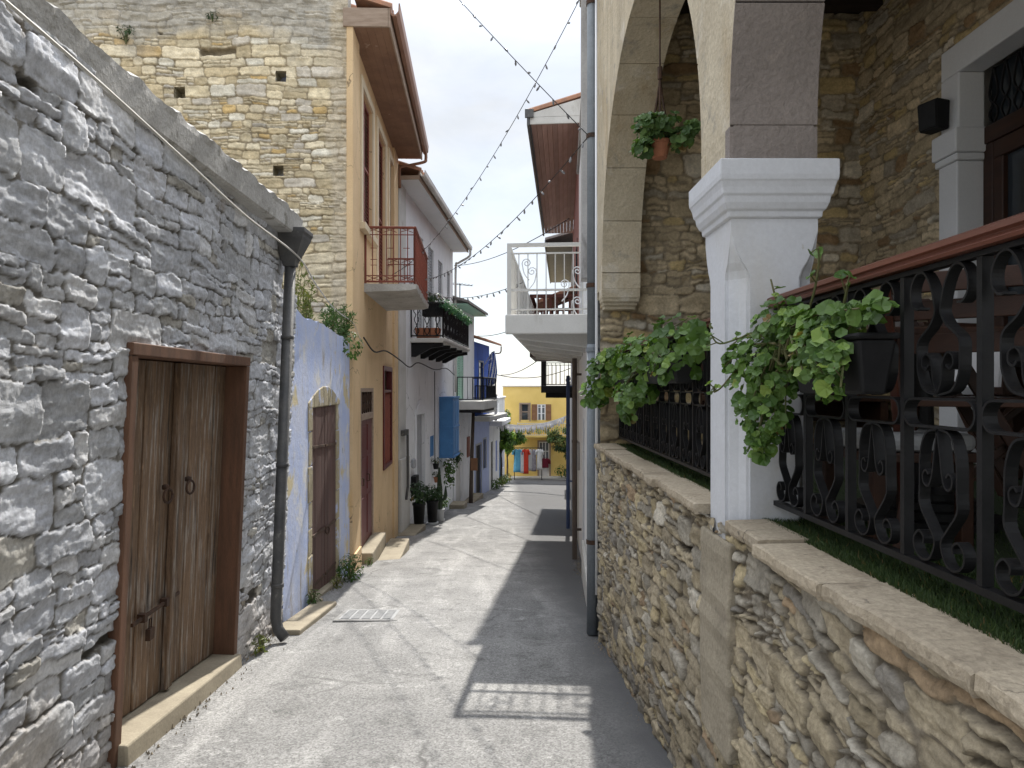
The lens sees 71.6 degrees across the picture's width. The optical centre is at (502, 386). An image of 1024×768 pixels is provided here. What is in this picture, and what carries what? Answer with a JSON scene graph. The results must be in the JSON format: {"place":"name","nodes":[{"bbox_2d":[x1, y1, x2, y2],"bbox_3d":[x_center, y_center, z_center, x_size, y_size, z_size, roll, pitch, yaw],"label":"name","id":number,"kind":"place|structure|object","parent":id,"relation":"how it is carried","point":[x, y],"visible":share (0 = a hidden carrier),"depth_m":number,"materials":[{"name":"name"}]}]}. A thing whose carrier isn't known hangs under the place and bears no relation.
{"place":"outdoors","nodes":[
{"label":"outdoors","id":0,"kind":"place"},
{"bbox_2d":[116,479,672,767],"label":"road","id":1,"kind":"structure","parent":0,"point":[480,651],"depth_m":5.33,"materials":[{"name":"concrete"}]},
{"bbox_2d":[251,633,269,655],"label":"weed","id":2,"kind":"object","parent":1,"relation":"on","point":[261,641],"visible":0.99,"depth_m":6.07,"materials":[{"name":"green plant"}]},
{"bbox_2d":[272,598,336,635],"bbox_3d":[-2.145,2.448,7.565,0.430,0.276,1.630,0,0,0],"label":"doorstep","id":3,"kind":"structure","parent":1,"relation":"on","point":[303,620],"depth_m":7.37,"materials":[{"name":"stone"}]},
{"bbox_2d":[305,589,320,604],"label":"weed","id":4,"kind":"object","parent":1,"relation":"on","point":[312,600],"visible":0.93,"depth_m":8.13,"materials":[{"name":"green plant"}]},
{"bbox_2d":[329,574,343,588],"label":"weed","id":5,"kind":"object","parent":1,"relation":"on","point":[335,581],"visible":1,"depth_m":9.49,"materials":[{"name":"green plant"}]},
{"bbox_2d":[336,553,363,582],"bbox_3d":[-2.202,2.611,10.143,0.438,0.445,0.609,0,0,0],"label":"weed","id":6,"kind":"object","parent":1,"relation":"on","point":[350,570],"visible":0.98,"depth_m":10.08,"materials":[{"name":"green plant"}]},
{"bbox_2d":[364,556,372,565],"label":"weed","id":7,"kind":"object","parent":1,"relation":"on","point":[368,561],"visible":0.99,"depth_m":11.74,"materials":[{"name":"green plant"}]},
{"bbox_2d":[333,609,404,621],"bbox_3d":[-1.425,2.458,7.620,0.670,0.106,0.600,0,0,0],"label":"drain grate","id":8,"kind":"object","parent":1,"relation":"on","point":[362,615],"visible":0.94,"depth_m":7.52,"materials":[{"name":"metal"}]},
{"bbox_2d":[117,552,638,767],"bbox_3d":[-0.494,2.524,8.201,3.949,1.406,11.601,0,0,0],"label":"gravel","id":9,"kind":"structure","parent":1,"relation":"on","point":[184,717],"depth_m":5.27,"materials":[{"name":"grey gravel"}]},
{"bbox_2d":[412,502,425,523],"bbox_3d":[-2.220,3.401,18.750,0.356,0.695,0.356,0,0,0],"label":"plant pot","id":10,"kind":"object","parent":1,"relation":"on","point":[418,512],"visible":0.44,"depth_m":18.62,"materials":[{"name":"black plastic"}]},
{"bbox_2d":[410,480,430,503],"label":"potted plant","id":11,"kind":"object","parent":10,"relation":"in","point":[419,495],"visible":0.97,"depth_m":18.63,"materials":[{"name":"green plant"}]},
{"bbox_2d":[426,499,438,524],"bbox_3d":[-2.020,3.573,20.300,0.364,0.675,0.364,0,0,0],"label":"plant pot","id":12,"kind":"object","parent":1,"relation":"on","point":[432,508],"visible":0.97,"depth_m":20.17,"materials":[{"name":"black plastic"}]},
{"bbox_2d":[421,483,443,500],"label":"potted plant","id":13,"kind":"object","parent":12,"relation":"in","point":[433,496],"visible":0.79,"depth_m":20.14,"materials":[{"name":"green plant"}]},
{"bbox_2d":[437,508,444,521],"bbox_3d":[-1.860,3.736,20.750,0.324,0.350,0.324,0,0,0],"label":"plant pot","id":14,"kind":"object","parent":1,"relation":"on","point":[440,515],"visible":0.68,"depth_m":20.63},
{"bbox_2d":[437,467,446,509],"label":"cactus","id":15,"kind":"object","parent":14,"relation":"on","point":[439,481],"visible":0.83,"depth_m":20.69,"materials":[{"name":"green plant"}]},
{"bbox_2d":[491,479,502,488],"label":"verge weed","id":16,"kind":"object","parent":1,"relation":"on","point":[496,486],"visible":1,"depth_m":36.02,"materials":[{"name":"green plant"}]},
{"bbox_2d":[496,476,506,485],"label":"verge weed","id":17,"kind":"object","parent":1,"relation":"on","point":[502,480],"visible":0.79,"depth_m":38.50,"materials":[{"name":"green plant"}]},
{"bbox_2d":[554,465,565,478],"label":"corner bush","id":18,"kind":"object","parent":1,"relation":"on","point":[559,471],"visible":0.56,"depth_m":45.19,"materials":[{"name":"green plant"}]},
{"bbox_2d":[351,0,580,395],"label":"sky","id":19,"kind":"structure","parent":0,"point":[471,91],"materials":[{"name":"white"}]},
{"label":"ground","id":20,"kind":"structure","parent":0,"visible":0},
{"bbox_2d":[0,0,312,767],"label":"stone outbuilding","id":21,"kind":"structure","parent":20,"relation":"on","point":[148,306],"depth_m":3.70,"materials":[{"name":"stone"}]},
{"bbox_2d":[122,360,185,716],"bbox_3d":[-2.179,0.912,4.284,0.172,2.144,0.993,0,0,0],"label":"door leaf","id":22,"kind":"structure","parent":21,"relation":"in","point":[152,593],"depth_m":4.42,"materials":[{"name":"brown wood"}]},
{"bbox_2d":[1,0,363,345],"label":"cable","id":23,"kind":"object","parent":21,"relation":"attached to","point":[58,46],"visible":0.94,"depth_m":3.45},
{"bbox_2d":[172,363,225,681],"bbox_3d":[-2.214,0.968,5.148,0.158,2.255,0.898,0,0,-3],"label":"door leaf","id":24,"kind":"structure","parent":21,"relation":"in","point":[204,384],"depth_m":5.17,"materials":[{"name":"brown wood"}]},
{"bbox_2d":[45,0,428,571],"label":"orange house","id":25,"kind":"structure","parent":20,"relation":"on","point":[309,112],"depth_m":11.10,"materials":[{"name":"paint"}]},
{"bbox_2d":[116,24,133,43],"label":"wall plant","id":26,"kind":"object","parent":25,"relation":"attached to","point":[126,32],"depth_m":11.05,"materials":[{"name":"green plant"}]},
{"bbox_2d":[206,11,219,21],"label":"wall plant","id":27,"kind":"object","parent":25,"relation":"attached to","point":[211,17],"depth_m":11.05,"materials":[{"name":"green plant"}]},
{"bbox_2d":[362,420,365,546],"bbox_3d":[-2.462,1.692,12.515,0.120,2.215,0.661,0,0,-2],"label":"door leaf","id":28,"kind":"structure","parent":25,"relation":"in","point":[364,421],"depth_m":12.54,"materials":[{"name":"red paint"}]},
{"bbox_2d":[366,418,371,540],"bbox_3d":[-2.486,1.692,13.184,0.120,2.215,0.661,0,0,-2],"label":"door leaf","id":29,"kind":"structure","parent":25,"relation":"in","point":[368,421],"depth_m":13.12,"materials":[{"name":"red paint"}]},
{"bbox_2d":[383,366,392,470],"bbox_3d":[-2.610,0.655,15.673,0.165,2.210,1.471,0,0,-2],"label":"lattice window","id":30,"kind":"structure","parent":25,"relation":"in","point":[387,371],"depth_m":15.99,"materials":[{"name":"red paint"}]},
{"bbox_2d":[405,277,520,300],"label":"string lights","id":31,"kind":"object","parent":25,"relation":"attached to","point":[468,297],"visible":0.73,"depth_m":11.82},
{"bbox_2d":[392,0,578,274],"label":"string lights","id":32,"kind":"object","parent":25,"relation":"hanging from","point":[534,86],"visible":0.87,"depth_m":10.04},
{"bbox_2d":[405,139,585,280],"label":"string lights","id":33,"kind":"object","parent":25,"relation":"hanging from","point":[549,181],"visible":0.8,"depth_m":8.78},
{"bbox_2d":[282,310,349,622],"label":"courtyard wall","id":34,"kind":"structure","parent":20,"relation":"on","point":[317,544],"depth_m":8.73,"materials":[{"name":"paint"}]},
{"bbox_2d":[282,255,309,310],"bbox_3d":[-2.445,-1.179,8.083,0.349,0.802,0.779,0,0,0],"label":"wall weed","id":35,"kind":"object","parent":34,"relation":"on","point":[296,288],"depth_m":8.20,"materials":[{"name":"green plant"}]},
{"bbox_2d":[295,273,317,320],"bbox_3d":[-2.478,-1.078,8.850,0.363,0.657,1.050,0,0,0],"label":"wall weed","id":36,"kind":"object","parent":34,"relation":"on","point":[306,308],"depth_m":8.92,"materials":[{"name":"green plant"}]},
{"bbox_2d":[311,407,324,592],"bbox_3d":[-2.307,1.416,8.844,0.042,2.322,0.734,0,0,-2],"label":"door leaf","id":37,"kind":"structure","parent":34,"relation":"in","point":[318,445],"depth_m":8.86,"materials":[{"name":"red wood"}]},
{"bbox_2d":[317,303,340,332],"bbox_3d":[-2.394,-0.924,9.794,0.341,0.495,0.758,0,0,-7],"label":"wall weed","id":38,"kind":"object","parent":34,"relation":"on","point":[331,313],"depth_m":9.75,"materials":[{"name":"green plant"}]},
{"bbox_2d":[324,405,335,584],"bbox_3d":[-2.322,1.461,9.591,0.077,2.412,0.743,0,0,-2],"label":"door leaf","id":39,"kind":"structure","parent":34,"relation":"in","point":[329,411],"depth_m":9.51,"materials":[{"name":"red wood"}]},
{"bbox_2d":[328,302,362,360],"bbox_3d":[-2.385,-0.830,10.769,0.479,0.858,1.090,0,0,0],"label":"wall weed","id":40,"kind":"object","parent":34,"relation":"on","point":[342,330],"depth_m":10.63,"materials":[{"name":"green plant"}]},
{"bbox_2d":[398,160,471,535],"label":"white house","id":41,"kind":"structure","parent":20,"relation":"on","point":[423,208],"depth_m":20.72,"materials":[{"name":"paint"}]},
{"bbox_2d":[363,337,453,374],"bbox_3d":[-2.253,-0.635,19.204,0.397,0.396,14.801,0,0,2],"label":"cable","id":42,"kind":"object","parent":41,"relation":"attached to","point":[399,359],"visible":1,"depth_m":16.95,"materials":[{"name":"black rubber"}]},
{"bbox_2d":[417,414,421,499],"bbox_3d":[-2.484,2.295,20.507,0.062,3.010,1.184,0,0,4],"label":"door","id":43,"kind":"structure","parent":41,"relation":"in","point":[419,417],"depth_m":20.72,"materials":[{"name":"wood"}]},
{"bbox_2d":[415,328,440,337],"bbox_3d":[-2.042,-1.462,19.366,0.672,0.275,0.374,0,0,4],"label":"planter trough","id":44,"kind":"object","parent":41,"relation":"on","point":[420,330],"visible":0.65,"depth_m":19.20,"materials":[{"name":"ceramic"}]},
{"bbox_2d":[422,304,441,316],"bbox_3d":[-1.900,-2.110,19.380,0.620,0.380,0.411,0,0,4],"label":"planter box","id":45,"kind":"object","parent":41,"relation":"attached to","point":[433,307],"visible":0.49,"depth_m":19.20,"materials":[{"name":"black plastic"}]},
{"bbox_2d":[428,292,444,301],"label":"balcony plant","id":46,"kind":"object","parent":45,"relation":"in","point":[432,298],"visible":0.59,"depth_m":19.27,"materials":[{"name":"green plant"}]},
{"bbox_2d":[434,371,434,456],"bbox_3d":[-2.182,1.050,22.722,0.026,3.100,0.077,0,0,4],"label":"cable","id":47,"kind":"object","parent":41,"relation":"attached to","point":[434,413],"visible":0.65,"depth_m":22.71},
{"bbox_2d":[431,457,441,463],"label":"wall plant","id":48,"kind":"object","parent":41,"relation":"attached to","point":[435,461],"depth_m":22.31,"materials":[{"name":"green plant"}]},
{"bbox_2d":[442,458,457,488],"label":"trailing plant","id":49,"kind":"object","parent":41,"relation":"hanging from","point":[448,469],"visible":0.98,"depth_m":23.98,"materials":[{"name":"green plant"}]},
{"bbox_2d":[439,298,472,324],"bbox_3d":[-1.391,-2.219,21.815,0.407,0.452,5.759,0,0,5],"label":"leaf garland","id":50,"kind":"object","parent":41,"relation":"attached to","point":[452,309],"visible":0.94,"depth_m":21.07},
{"bbox_2d":[451,451,463,464],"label":"trailing plant","id":51,"kind":"object","parent":41,"relation":"hanging from","point":[458,457],"visible":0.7,"depth_m":25.06,"materials":[{"name":"green plant"}]},
{"bbox_2d":[454,218,568,265],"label":"string lights","id":52,"kind":"object","parent":41,"relation":"attached to","point":[518,247],"visible":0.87,"depth_m":18.30},
{"bbox_2d":[469,413,477,502],"bbox_3d":[-1.201,3.011,28.549,0.286,3.928,0.391,0,0,-31],"label":"utility pole","id":53,"kind":"object","parent":20,"relation":"on","point":[473,464],"visible":0.9,"depth_m":28.58,"materials":[{"name":"brown wood"}]},
{"bbox_2d":[453,296,496,502],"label":"green shutter house","id":54,"kind":"structure","parent":20,"relation":"on","point":[469,404],"depth_m":28.97,"materials":[{"name":"white paint"}]},
{"bbox_2d":[456,450,459,500],"bbox_3d":[-1.820,3.700,27.960,0.050,2.400,1.109,0,0,7],"label":"door","id":55,"kind":"structure","parent":54,"relation":"in","point":[458,469],"depth_m":28.18,"materials":[{"name":"white paint"}]},
{"bbox_2d":[453,283,471,303],"bbox_3d":[-1.800,-3.725,28.855,1.192,0.950,0.636,0,0,-42],"label":"tv aerial","id":56,"kind":"object","parent":54,"relation":"attached to","point":[459,284],"visible":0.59,"depth_m":28.79,"materials":[{"name":"metal"}]},
{"bbox_2d":[474,335,506,492],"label":"blue house","id":57,"kind":"structure","parent":20,"relation":"on","point":[481,439],"depth_m":33.10,"materials":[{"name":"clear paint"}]},
{"bbox_2d":[476,442,481,492],"bbox_3d":[-1.162,3.985,32.507,0.130,2.830,1.376,0,0,9],"label":"door","id":58,"kind":"structure","parent":57,"relation":"in","point":[477,445],"depth_m":32.79,"materials":[{"name":"black wood"}]},
{"bbox_2d":[479,360,483,398],"bbox_3d":[-1.065,-0.265,33.107,0.130,1.930,1.173,0,0,9],"label":"balcony door","id":59,"kind":"structure","parent":57,"relation":"in","point":[480,364],"depth_m":33.27,"materials":[{"name":"white glass"}]},
{"bbox_2d":[483,437,486,468],"bbox_3d":[-0.927,3.160,33.957,0.130,1.480,0.869,0,0,9],"label":"window","id":60,"kind":"structure","parent":57,"relation":"in","point":[484,439],"depth_m":34.27,"materials":[{"name":"grey glass"}]},
{"bbox_2d":[482,351,496,384],"bbox_3d":[-0.624,-0.855,33.400,0.704,1.731,0.187,0,0,0],"label":"flag","id":61,"kind":"object","parent":57,"relation":"attached to","point":[492,370],"visible":0.76,"depth_m":33.42,"materials":[{"name":"blue fabric"}]},
{"bbox_2d":[489,396,510,490],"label":"white house","id":62,"kind":"structure","parent":20,"relation":"on","point":[494,454],"depth_m":38.05,"materials":[{"name":"paint"}]},
{"bbox_2d":[491,442,491,488],"bbox_3d":[-0.643,4.300,36.408,0.060,3.000,1.005,0,0,6],"label":"door","id":63,"kind":"structure","parent":62,"relation":"in","point":[491,442],"depth_m":36.61,"materials":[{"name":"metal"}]},
{"bbox_2d":[497,416,565,432],"bbox_3d":[1.510,1.916,37.243,4.516,1.054,0.130,0,0,34],"label":"rag bunting","id":64,"kind":"object","parent":62,"relation":"hanging from","point":[509,427],"visible":0.85,"depth_m":37.21,"materials":[{"name":"white fabric"}]},
{"bbox_2d":[499,414,516,479],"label":"street tree","id":65,"kind":"object","parent":20,"relation":"on","point":[506,437],"visible":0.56,"depth_m":40.43,"materials":[{"name":"green plant"}]},
{"bbox_2d":[505,409,527,474],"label":"street tree","id":66,"kind":"object","parent":20,"relation":"on","point":[520,437],"visible":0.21,"depth_m":44.11,"materials":[{"name":"green plant"}]},
{"bbox_2d":[502,385,565,479],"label":"yellow building","id":67,"kind":"structure","parent":20,"relation":"on","point":[528,404],"depth_m":46.00,"materials":[{"name":"paint"}]},
{"bbox_2d":[519,403,530,420],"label":"window","id":68,"kind":"structure","parent":67,"relation":"in","point":[524,408],"depth_m":46.06,"materials":[{"name":"brown glass"}]},
{"bbox_2d":[537,404,545,419],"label":"window","id":69,"kind":"structure","parent":67,"relation":"in","point":[541,408],"depth_m":46.03,"materials":[{"name":"white paint"}]},
{"bbox_2d":[537,440,550,475],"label":"door","id":70,"kind":"structure","parent":67,"relation":"in","point":[546,447],"depth_m":46.05,"materials":[{"name":"white paint"}]},
{"bbox_2d":[505,0,599,631],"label":"white balcony house","id":71,"kind":"structure","parent":20,"relation":"on","point":[556,337],"depth_m":8.30,"materials":[{"name":"paint"}]},
{"bbox_2d":[572,358,581,559],"bbox_3d":[1.282,1.249,12.360,0.170,3.497,0.096,0,0,0],"label":"downpipe","id":72,"kind":"object","parent":71,"relation":"attached to","point":[575,374],"visible":1,"depth_m":12.33,"materials":[{"name":"grey metal"}]},
{"bbox_2d":[586,0,599,634],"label":"drainpipe","id":73,"kind":"object","parent":71,"relation":"attached to","point":[592,617],"visible":0.64,"depth_m":6.61,"materials":[{"name":"metal"}]},
{"bbox_2d":[459,0,588,135],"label":"string lights","id":74,"kind":"object","parent":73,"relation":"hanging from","point":[539,86],"visible":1,"depth_m":7.40},
{"bbox_2d":[525,92,580,544],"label":"eaved house","id":75,"kind":"structure","parent":20,"relation":"on","point":[553,133],"depth_m":16.91,"materials":[{"name":"white paint"}]},
{"bbox_2d":[566,376,571,528],"bbox_3d":[1.785,1.714,18.717,0.260,4.029,0.114,0,0,0],"label":"downpipe","id":76,"kind":"object","parent":75,"relation":"attached to","point":[568,386],"visible":0.89,"depth_m":18.68,"materials":[{"name":"metal"}]},
{"bbox_2d":[576,246,576,293],"bbox_3d":[1.820,-2.200,16.895,0.155,2.400,1.485,0,0,5],"label":"window","id":77,"kind":"structure","parent":75,"relation":"in","point":[576,246],"depth_m":16.86,"materials":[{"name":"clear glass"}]},
{"bbox_2d":[546,428,565,459],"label":"street tree","id":78,"kind":"object","parent":20,"relation":"on","point":[556,439],"visible":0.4,"depth_m":44.22,"materials":[{"name":"green plant"}]},
{"bbox_2d":[545,232,572,499],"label":"grey far house","id":79,"kind":"structure","parent":20,"relation":"on","point":[563,237],"depth_m":30.52,"materials":[{"name":"paint"}]},
{"bbox_2d":[497,368,569,377],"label":"string lights","id":80,"kind":"object","parent":79,"relation":"attached to","point":[531,377],"visible":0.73,"depth_m":37.99},
{"bbox_2d":[594,0,1023,767],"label":"veranda house","id":81,"kind":"structure","parent":20,"relation":"on","point":[734,630],"depth_m":2.75,"materials":[{"name":"stone"}]},
{"bbox_2d":[595,0,597,594],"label":"conduit","id":82,"kind":"object","parent":81,"relation":"attached to","point":[596,437],"visible":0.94,"depth_m":6.57,"materials":[{"name":"grey metal"}]},
{"bbox_2d":[614,366,633,384],"bbox_3d":[0.965,-0.104,5.625,0.146,0.168,0.966,0,0,0],"label":"planter trough","id":83,"kind":"object","parent":81,"relation":"attached to","point":[622,381],"visible":0.02,"depth_m":5.46,"materials":[{"name":"black plastic"}]},
{"bbox_2d":[578,344,630,410],"bbox_3d":[0.878,-0.065,5.881,0.337,0.547,1.040,0,0,-8],"label":"geranium","id":84,"kind":"object","parent":83,"relation":"in","point":[599,393],"visible":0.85,"depth_m":5.97,"materials":[{"name":"green plant"}]},
{"bbox_2d":[633,351,692,383],"bbox_3d":[0.965,-0.104,4.375,0.146,0.168,1.266,0,0,0],"label":"planter trough","id":85,"kind":"object","parent":81,"relation":"attached to","point":[682,374],"visible":0.34,"depth_m":3.77,"materials":[{"name":"black plastic"}]},
{"bbox_2d":[611,313,710,425],"bbox_3d":[0.938,-0.079,4.375,0.348,0.698,1.974,0,0,0],"label":"geranium","id":86,"kind":"object","parent":85,"relation":"in","point":[631,398],"visible":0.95,"depth_m":4.19,"materials":[{"name":"green plant"}]},
{"bbox_2d":[629,0,700,160],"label":"hanging pot","id":87,"kind":"object","parent":81,"relation":"hanging from","point":[655,141],"visible":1,"depth_m":4.57,"materials":[{"name":"ceramic"}]},
{"bbox_2d":[617,443,1023,653],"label":"artificial turf","id":88,"kind":"structure","parent":81,"relation":"on","point":[1000,622],"depth_m":2.00,"materials":[{"name":"green plastic"}]},
{"bbox_2d":[700,351,890,427],"bbox_3d":[2.450,0.048,6.030,1.400,0.935,0.560,0,0,0],"label":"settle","id":89,"kind":"object","parent":88,"relation":"on","point":[873,408],"visible":0.2,"depth_m":6.04,"materials":[{"name":"brown wood"}]},
{"bbox_2d":[813,428,976,547],"bbox_3d":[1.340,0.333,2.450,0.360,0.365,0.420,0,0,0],"label":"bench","id":90,"kind":"object","parent":88,"relation":"on","point":[877,485],"visible":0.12,"depth_m":2.26,"materials":[{"name":"brown wood"}]},
{"bbox_2d":[857,327,1023,533],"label":"pedestal table","id":91,"kind":"object","parent":88,"relation":"on","point":[942,501],"visible":0.14,"depth_m":2.60,"materials":[{"name":"brown wood"}]},
{"bbox_2d":[884,265,1023,548],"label":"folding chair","id":92,"kind":"object","parent":88,"relation":"on","point":[1004,306],"visible":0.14,"depth_m":2.13,"materials":[{"name":"brown wood"}]},
{"bbox_2d":[899,354,1023,478],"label":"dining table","id":93,"kind":"object","parent":88,"relation":"on","point":[1016,423],"visible":0.03,"depth_m":3.96,"materials":[{"name":"brown wood"}]},
{"bbox_2d":[954,352,1001,386],"bbox_3d":[2.567,-0.118,3.350,0.836,0.236,0.500,0,0,0],"label":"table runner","id":94,"kind":"object","parent":93,"relation":"on","point":[997,377],"visible":0.09,"depth_m":3.13,"materials":[{"name":"white fabric"}]},
{"bbox_2d":[914,299,1023,507],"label":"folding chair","id":95,"kind":"object","parent":88,"relation":"on","point":[966,413],"visible":0.23,"depth_m":2.74,"materials":[{"name":"brown wood"}]},
{"bbox_2d":[918,322,1023,496],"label":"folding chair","id":96,"kind":"object","parent":88,"relation":"on","point":[998,484],"visible":0.15,"depth_m":3.46,"materials":[{"name":"brown wood"}]},
{"bbox_2d":[788,332,899,394],"bbox_3d":[0.983,-0.061,2.080,0.121,0.163,0.456,0,0,0],"label":"planter trough","id":97,"kind":"object","parent":81,"relation":"attached to","point":[867,372],"visible":0.53,"depth_m":1.87,"materials":[{"name":"black plastic"}]},
{"bbox_2d":[702,247,899,465],"bbox_3d":[0.935,-0.079,2.238,0.285,0.703,0.944,0,0,-7],"label":"geranium","id":98,"kind":"object","parent":97,"relation":"in","point":[816,352],"visible":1,"depth_m":2.32,"materials":[{"name":"green plant"}]},
{"bbox_2d":[917,98,949,134],"bbox_3d":[3.101,-1.940,5.100,0.168,0.207,0.162,0,0,-20],"label":"wall speaker","id":99,"kind":"object","parent":81,"relation":"attached to","point":[933,116],"depth_m":5.04,"materials":[{"name":"black plastic"}]},
{"bbox_2d":[983,107,1023,447],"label":"door","id":100,"kind":"structure","parent":81,"relation":"in","point":[1003,162],"depth_m":4.76,"materials":[{"name":"brown wood"}]},
{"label":"clothes rack","id":101,"kind":"object","parent":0,"visible":0},
{"bbox_2d":[511,448,522,471],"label":"garment","id":102,"kind":"object","parent":101,"relation":"hanging from","point":[517,462],"visible":0.97,"depth_m":44.84,"materials":[{"name":"blue fabric"}]},
{"bbox_2d":[520,449,523,472],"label":"garment","id":103,"kind":"object","parent":101,"relation":"hanging from","point":[522,463],"visible":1,"depth_m":44.83,"materials":[{"name":"white fabric"}]},
{"bbox_2d":[521,449,530,473],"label":"garment","id":104,"kind":"object","parent":101,"relation":"hanging from","point":[526,454],"visible":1,"depth_m":44.84,"materials":[{"name":"red fabric"}]},
{"bbox_2d":[528,449,531,470],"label":"garment","id":105,"kind":"object","parent":101,"relation":"hanging from","point":[529,462],"visible":1,"depth_m":44.84,"materials":[{"name":"grey fabric"}]},
{"bbox_2d":[532,449,535,470],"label":"garment","id":106,"kind":"object","parent":101,"relation":"hanging from","point":[533,460],"visible":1,"depth_m":44.84,"materials":[{"name":"grey fabric"}]},
{"bbox_2d":[535,448,543,469],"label":"garment","id":107,"kind":"object","parent":101,"relation":"hanging from","point":[539,452],"visible":1,"depth_m":44.84,"materials":[{"name":"white fabric"}]},
{"bbox_2d":[542,458,550,467],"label":"garment","id":108,"kind":"object","parent":101,"relation":"hanging from","point":[546,462],"visible":0.91,"depth_m":45.79,"materials":[{"name":"red fabric"}]},
{"bbox_3d":[-1.930,3.853,21.400,0.364,0.355,0.364,0,0,0],"label":"plant pot","id":109,"kind":"object","parent":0,"visible":0},
{"bbox_2d":[442,495,450,508],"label":"potted plant","id":110,"kind":"object","parent":109,"relation":"in","point":[444,504],"visible":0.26,"depth_m":21.34,"materials":[{"name":"green plant"}]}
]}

